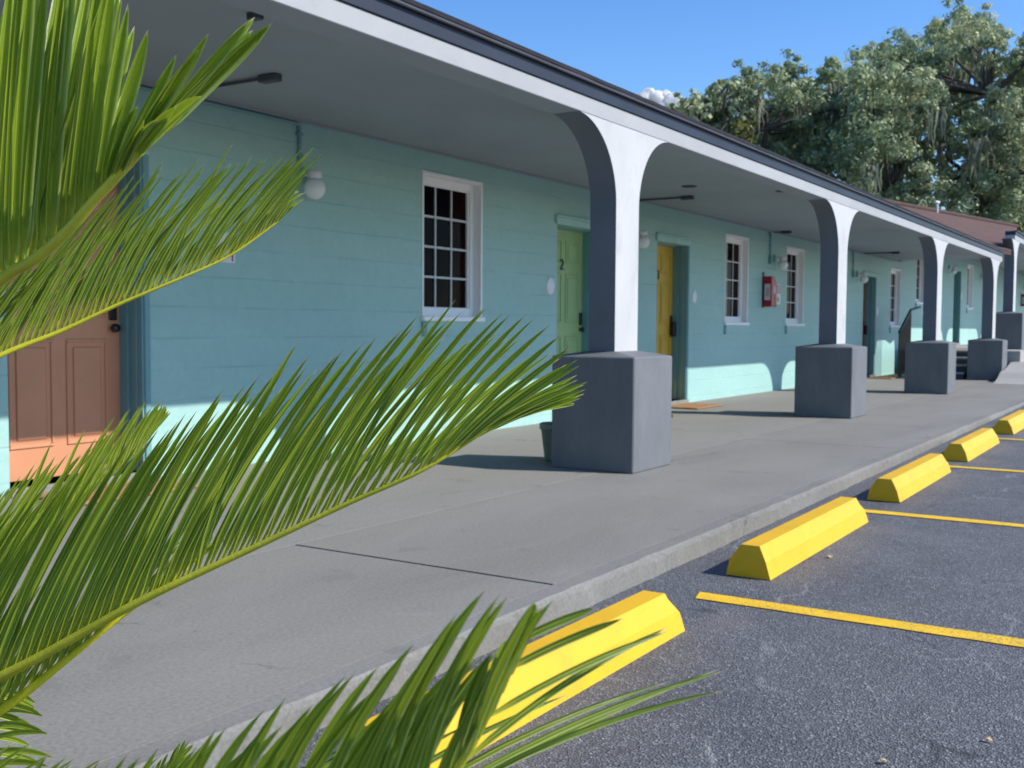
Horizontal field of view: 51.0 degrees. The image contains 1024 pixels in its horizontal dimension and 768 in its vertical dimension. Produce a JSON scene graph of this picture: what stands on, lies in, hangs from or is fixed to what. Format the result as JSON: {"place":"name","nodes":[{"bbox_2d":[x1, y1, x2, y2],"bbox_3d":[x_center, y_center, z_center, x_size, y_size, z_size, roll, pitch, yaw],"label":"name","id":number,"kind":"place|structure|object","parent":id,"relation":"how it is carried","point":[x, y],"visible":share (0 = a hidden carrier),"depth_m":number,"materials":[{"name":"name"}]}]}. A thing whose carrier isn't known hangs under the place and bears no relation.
{"place":"outdoors","nodes":[
{"label":"outdoors","id":0,"kind":"place"},
{"bbox_2d":[0,373,988,612],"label":"porch floor","id":1,"kind":"structure","parent":0,"point":[496,463],"depth_m":7.52,"materials":[{"name":"concrete"}]},
{"bbox_2d":[40,480,198,504],"bbox_3d":[-2.344,0.637,6.390,0.480,0.018,0.840,2,4,32],"label":"doormat","id":2,"kind":"object","parent":1,"relation":"on","point":[43,495],"depth_m":6.30,"materials":[{"name":"brown"}]},
{"bbox_2d":[0,0,1007,498],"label":"motel building","id":3,"kind":"structure","parent":1,"relation":"on","point":[470,172],"depth_m":8.33,"materials":[{"name":"teal paint"}]},
{"bbox_2d":[6,183,120,481],"bbox_3d":[-2.802,-0.442,6.640,0.097,2.033,0.922,2,4,32],"label":"door","id":4,"kind":"structure","parent":3,"relation":"in","point":[64,385],"depth_m":6.70,"materials":[{"name":"paint"}]},
{"bbox_2d":[124,83,303,169],"bbox_3d":[-2.028,-1.795,7.395,0.034,0.442,1.654,2,4,32],"label":"conduit","id":5,"kind":"object","parent":3,"relation":"attached to","point":[299,133],"visible":0.7,"depth_m":7.72,"materials":[{"name":"metal"}]},
{"bbox_2d":[207,232,234,262],"bbox_3d":[-2.022,-0.952,7.478,0.010,0.210,0.250,2,4,32],"label":"wall sign","id":6,"kind":"object","parent":3,"relation":"attached to","point":[231,259],"visible":0.23,"depth_m":7.52,"materials":[{"name":"white plastic"}]},
{"bbox_2d":[180,73,281,91],"bbox_3d":[-1.816,-1.902,6.843,0.905,0.046,0.072,2,4,32],"label":"ceiling conduit","id":7,"kind":"object","parent":3,"relation":"attached to","point":[269,78],"visible":0.77,"depth_m":6.64,"materials":[{"name":"black metal"}]},
{"bbox_2d":[246,12,263,21],"bbox_3d":[-1.274,-1.824,5.327,0.080,0.035,0.050,2,4,32],"label":"soffit box","id":8,"kind":"object","parent":3,"relation":"attached to","point":[251,15],"visible":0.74,"depth_m":5.31,"materials":[{"name":"black metal"}]},
{"bbox_2d":[297,166,325,199],"bbox_3d":[-1.503,-1.511,8.063,0.222,0.250,0.164,2,4,32],"label":"wall lamp","id":9,"kind":"object","parent":3,"relation":"attached to","point":[314,187],"visible":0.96,"depth_m":8.00,"materials":[{"name":"white glass"}]},
{"bbox_2d":[421,170,484,335],"bbox_3d":[-0.579,-1.168,9.841,0.171,1.450,0.964,2,4,32],"label":"window","id":10,"kind":"structure","parent":3,"relation":"in","point":[452,207],"depth_m":9.95,"materials":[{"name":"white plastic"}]},
{"bbox_2d":[546,277,554,294],"bbox_3d":[0.408,-1.034,11.296,0.014,0.189,0.160,2,4,32],"label":"wall plaque","id":11,"kind":"object","parent":3,"relation":"attached to","point":[550,285],"depth_m":11.28,"materials":[{"name":"white plastic"}]},
{"bbox_2d":[556,229,584,354],"bbox_3d":[0.567,-0.700,11.928,0.097,2.033,0.922,2,4,32],"label":"door","id":12,"kind":"structure","parent":3,"relation":"in","point":[570,329],"depth_m":12.03,"materials":[{"name":"green paint"}]},
{"bbox_2d":[638,230,649,248],"bbox_3d":[1.541,-1.744,12.841,0.222,0.250,0.164,2,4,32],"label":"wall lamp","id":13,"kind":"object","parent":3,"relation":"attached to","point":[644,241],"visible":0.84,"depth_m":12.77,"materials":[{"name":"white glass"}]},
{"bbox_2d":[656,245,675,355],"bbox_3d":[1.924,-0.803,14.037,0.120,2.033,0.922,2,4,32],"label":"door","id":14,"kind":"structure","parent":3,"relation":"in","point":[665,328],"depth_m":14.19,"materials":[{"name":"yellow paint"}]},
{"bbox_2d":[639,195,693,200],"bbox_3d":[1.820,-2.191,12.736,0.705,0.046,0.072,2,4,32],"label":"ceiling conduit","id":15,"kind":"object","parent":3,"relation":"attached to","point":[690,197],"visible":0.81,"depth_m":12.66,"materials":[{"name":"black metal"}]},
{"bbox_2d":[681,185,696,187],"bbox_3d":[1.932,-2.153,11.717,0.176,0.012,0.176,2,4,32],"label":"soffit vent","id":16,"kind":"object","parent":3,"relation":"attached to","point":[688,186],"visible":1,"depth_m":11.67,"materials":[{"name":"metal"}]},
{"bbox_2d":[692,290,696,302],"bbox_3d":[2.469,-1.182,14.532,0.014,0.189,0.160,2,4,32],"label":"wall plaque","id":17,"kind":"object","parent":3,"relation":"attached to","point":[694,296],"depth_m":14.51,"materials":[{"name":"white plastic"}]},
{"bbox_2d":[724,233,749,333],"bbox_3d":[3.276,-1.464,15.891,0.171,1.450,0.964,2,4,32],"label":"window","id":18,"kind":"structure","parent":3,"relation":"in","point":[736,247],"depth_m":16.13,"materials":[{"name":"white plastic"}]},
{"bbox_2d":[762,272,776,307],"bbox_3d":[4.055,-1.477,16.880,0.154,0.560,0.303,2,4,32],"label":"extinguisher cover","id":19,"kind":"object","parent":3,"relation":"attached to","point":[769,291],"visible":1,"depth_m":16.78,"materials":[{"name":"red plastic"}]},
{"bbox_2d":[768,232,772,263],"bbox_3d":[4.089,-2.152,16.983,0.055,0.498,0.130,2,4,32],"label":"conduit","id":20,"kind":"object","parent":3,"relation":"attached to","point":[770,260],"visible":1,"depth_m":16.99,"materials":[{"name":"teal metal"}]},
{"bbox_2d":[777,284,780,303],"bbox_3d":[4.315,-1.459,17.424,0.010,0.330,0.260,2,4,32],"label":"extinguisher sign","id":21,"kind":"object","parent":3,"relation":"attached to","point":[778,293],"visible":0.8,"depth_m":17.45,"materials":[{"name":"white plastic"}]},
{"bbox_2d":[773,254,787,269],"bbox_3d":[4.300,-1.946,17.173,0.222,0.250,0.164,2,4,32],"label":"wall lamp","id":22,"kind":"object","parent":3,"relation":"attached to","point":[782,264],"visible":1,"depth_m":17.11,"materials":[{"name":"white glass"}]},
{"bbox_2d":[774,230,791,233],"bbox_3d":[4.292,-2.402,17.026,0.265,0.046,0.096,2,4,32],"label":"ceiling conduit","id":23,"kind":"object","parent":3,"relation":"attached to","point":[786,232],"visible":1,"depth_m":16.97,"materials":[{"name":"black metal"}]},
{"bbox_2d":[785,246,804,333],"bbox_3d":[4.741,-1.577,18.192,0.171,1.450,0.964,2,4,32],"label":"window","id":24,"kind":"structure","parent":3,"relation":"in","point":[795,256],"depth_m":18.47,"materials":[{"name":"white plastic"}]},
{"bbox_2d":[852,251,855,276],"bbox_3d":[6.708,-2.353,21.095,0.055,0.498,0.130,2,4,32],"label":"conduit","id":25,"kind":"object","parent":3,"relation":"attached to","point":[853,271],"visible":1,"depth_m":21.10,"materials":[{"name":"metal"}]},
{"bbox_2d":[856,271,867,282],"bbox_3d":[6.979,-2.132,21.379,0.222,0.250,0.164,2,4,32],"label":"wall lamp","id":26,"kind":"object","parent":3,"relation":"attached to","point":[863,278],"visible":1,"depth_m":21.32,"materials":[{"name":"white glass"}]},
{"bbox_2d":[862,283,867,345],"bbox_3d":[7.255,-1.213,22.405,0.120,2.033,0.922,2,4,32],"label":"door","id":27,"kind":"structure","parent":3,"relation":"in","point":[864,327],"depth_m":22.69,"materials":[{"name":"orange paint"}]},
{"bbox_2d":[864,252,899,253],"bbox_3d":[7.421,-2.622,21.548,0.685,0.046,0.080,2,4,32],"label":"ceiling conduit","id":28,"kind":"object","parent":3,"relation":"attached to","point":[884,252],"visible":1,"depth_m":21.51,"materials":[{"name":"black metal"}]},
{"bbox_2d":[889,268,900,332],"bbox_3d":[8.601,-1.873,24.251,0.171,1.450,0.964,2,4,32],"label":"window","id":29,"kind":"structure","parent":3,"relation":"in","point":[895,291],"depth_m":24.57,"materials":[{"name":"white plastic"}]},
{"bbox_2d":[539,421,551,460],"bbox_3d":[0.336,0.432,8.114,0.260,0.280,0.260,2,4,32],"label":"plant pot","id":30,"kind":"object","parent":1,"relation":"on","point":[546,429],"visible":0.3,"depth_m":8.04,"materials":[{"name":"plastic"}]},
{"bbox_2d":[671,403,721,409],"bbox_3d":[2.300,0.281,13.679,0.480,0.018,0.840,2,4,32],"label":"doormat","id":31,"kind":"object","parent":1,"relation":"on","point":[696,406],"visible":0.82,"depth_m":13.63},
{"bbox_2d":[867,376,900,378],"bbox_3d":[7.641,-0.130,22.064,0.480,0.018,0.840,2,4,32],"label":"doormat","id":32,"kind":"object","parent":1,"relation":"on","point":[880,377],"visible":0.94,"depth_m":21.93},
{"bbox_2d":[898,306,920,376],"bbox_3d":[8.547,-0.932,23.103,0.060,1.530,1.915,2,4,32],"label":"handrail","id":33,"kind":"object","parent":1,"relation":"on","point":[904,331],"visible":0.82,"depth_m":22.65,"materials":[{"name":"black metal"}]},
{"bbox_2d":[0,380,1023,767],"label":"sidewalk","id":34,"kind":"structure","parent":0,"point":[236,634],"depth_m":4.28,"materials":[{"name":"grey concrete"}]},
{"bbox_2d":[956,350,967,378],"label":"concrete steps","id":35,"kind":"structure","parent":34,"relation":"on","point":[961,364],"depth_m":22.18,"materials":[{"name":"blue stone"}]},
{"bbox_2d":[992,362,1023,384],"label":"concrete ramp","id":36,"kind":"structure","parent":34,"relation":"on","point":[1012,373],"depth_m":20.65,"materials":[{"name":"grey concrete"}]},
{"bbox_2d":[253,405,1023,767],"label":"parking lot","id":37,"kind":"structure","parent":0,"point":[803,691],"depth_m":3.59,"materials":[{"name":"grey asphalt"}]},
{"bbox_2d":[0,0,723,767],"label":"sago palm","id":38,"kind":"object","parent":37,"relation":"on","point":[78,140],"visible":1,"depth_m":0.90,"materials":[{"name":"green palm leaves"},{"name":"palm trunk fibre"}]},
{"bbox_2d":[363,590,684,767],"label":"wheel stop","id":39,"kind":"object","parent":37,"relation":"on","point":[643,613],"visible":0.45,"depth_m":3.39,"materials":[{"name":"yellow paint"}]},
{"bbox_2d":[90,399,1023,767],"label":"kerb","id":40,"kind":"structure","parent":37,"relation":"on","point":[586,589],"depth_m":3.98,"materials":[{"name":"concrete"}]},
{"bbox_2d":[726,497,867,579],"bbox_3d":[1.492,0.749,5.452,0.205,0.139,1.670,2,4,32],"label":"wheel stop","id":41,"kind":"object","parent":37,"relation":"on","point":[776,552],"visible":1,"depth_m":5.13,"materials":[{"name":"yellow paint"}]},
{"bbox_2d":[696,592,1023,646],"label":"parking line","id":42,"kind":"object","parent":37,"relation":"on","point":[1006,640],"visible":1,"depth_m":4.06,"materials":[{"name":"yellow paint"}]},
{"bbox_2d":[867,453,950,502],"bbox_3d":[2.802,0.634,7.508,0.205,0.139,1.670,2,4,32],"label":"wheel stop","id":43,"kind":"object","parent":37,"relation":"on","point":[903,483],"visible":1,"depth_m":7.16,"materials":[{"name":"yellow paint"}]},
{"bbox_2d":[864,509,1023,526],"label":"parking line","id":44,"kind":"object","parent":37,"relation":"on","point":[946,518],"visible":0.91,"depth_m":6.21,"materials":[{"name":"yellow paint"}]},
{"bbox_2d":[943,428,999,461],"bbox_3d":[4.085,0.523,9.521,0.205,0.139,1.670,2,4,32],"label":"wheel stop","id":45,"kind":"object","parent":37,"relation":"on","point":[969,447],"visible":0.98,"depth_m":9.13,"materials":[{"name":"yellow paint"}]},
{"bbox_2d":[949,465,1023,471],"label":"parking line","id":46,"kind":"object","parent":37,"relation":"on","point":[987,468],"visible":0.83,"depth_m":8.36,"materials":[{"name":"yellow paint"}]},
{"bbox_2d":[993,410,1023,433],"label":"wheel stop","id":47,"kind":"object","parent":37,"relation":"on","point":[1012,423],"visible":0.94,"depth_m":11.11,"materials":[{"name":"yellow paint"}]},
{"bbox_2d":[637,87,684,106],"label":"cloud","id":48,"kind":"structure","parent":0,"point":[664,97],"depth_m":901.45,"materials":[{"name":"white"}]},
{"bbox_2d":[415,0,1023,209],"label":"sky","id":49,"kind":"structure","parent":0,"point":[674,46],"materials":[{"name":"blue"}]},
{"bbox_2d":[902,344,1023,372],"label":"raised walkway","id":50,"kind":"structure","parent":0,"point":[1015,355],"depth_m":22.12,"materials":[{"name":"concrete"}]},
{"bbox_2d":[883,198,1023,349],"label":"motel wing","id":51,"kind":"structure","parent":50,"relation":"on","point":[961,321],"depth_m":28.76,"materials":[{"name":"paint"}]},
{"bbox_2d":[915,260,923,306],"bbox_3d":[9.968,-2.557,26.360,0.171,1.450,0.964,2,4,32],"label":"window","id":52,"kind":"structure","parent":51,"relation":"in","point":[920,263],"depth_m":26.69,"materials":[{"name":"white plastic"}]},
{"bbox_2d":[948,265,956,273],"bbox_3d":[12.002,-3.117,29.226,0.222,0.250,0.164,2,4,32],"label":"wall lamp","id":53,"kind":"object","parent":51,"relation":"attached to","point":[954,270],"visible":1,"depth_m":29.17,"materials":[{"name":"white glass"}]},
{"bbox_2d":[966,264,973,312],"bbox_3d":[13.645,-2.840,32.133,0.171,1.450,0.964,2,4,32],"label":"window","id":54,"kind":"structure","parent":51,"relation":"in","point":[970,267],"depth_m":32.47,"materials":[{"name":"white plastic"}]},
{"bbox_2d":[1021,292,1023,305],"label":"extinguisher cover","id":55,"kind":"object","parent":51,"relation":"attached to","point":[1022,299],"visible":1,"depth_m":41.41,"materials":[{"name":"red plastic"}]},
{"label":"lawn","id":56,"kind":"structure","parent":0,"visible":0},
{"bbox_2d":[665,79,756,141],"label":"tree","id":57,"kind":"object","parent":56,"relation":"on","point":[696,110],"visible":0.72,"depth_m":40.89,"materials":[{"name":"green plant"}]},
{"bbox_2d":[674,48,891,189],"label":"live oak","id":58,"kind":"object","parent":56,"relation":"on","point":[783,129],"visible":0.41,"depth_m":42.25,"materials":[{"name":"green plant"}]},
{"bbox_2d":[735,8,1023,208],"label":"live oak","id":59,"kind":"object","parent":56,"relation":"on","point":[760,75],"visible":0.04,"depth_m":55.49,"materials":[{"name":"green plant"}]},
{"bbox_2d":[826,0,1023,274],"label":"live oak","id":60,"kind":"object","parent":56,"relation":"on","point":[990,168],"visible":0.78,"depth_m":39.58,"materials":[{"name":"green plant"}]}
]}

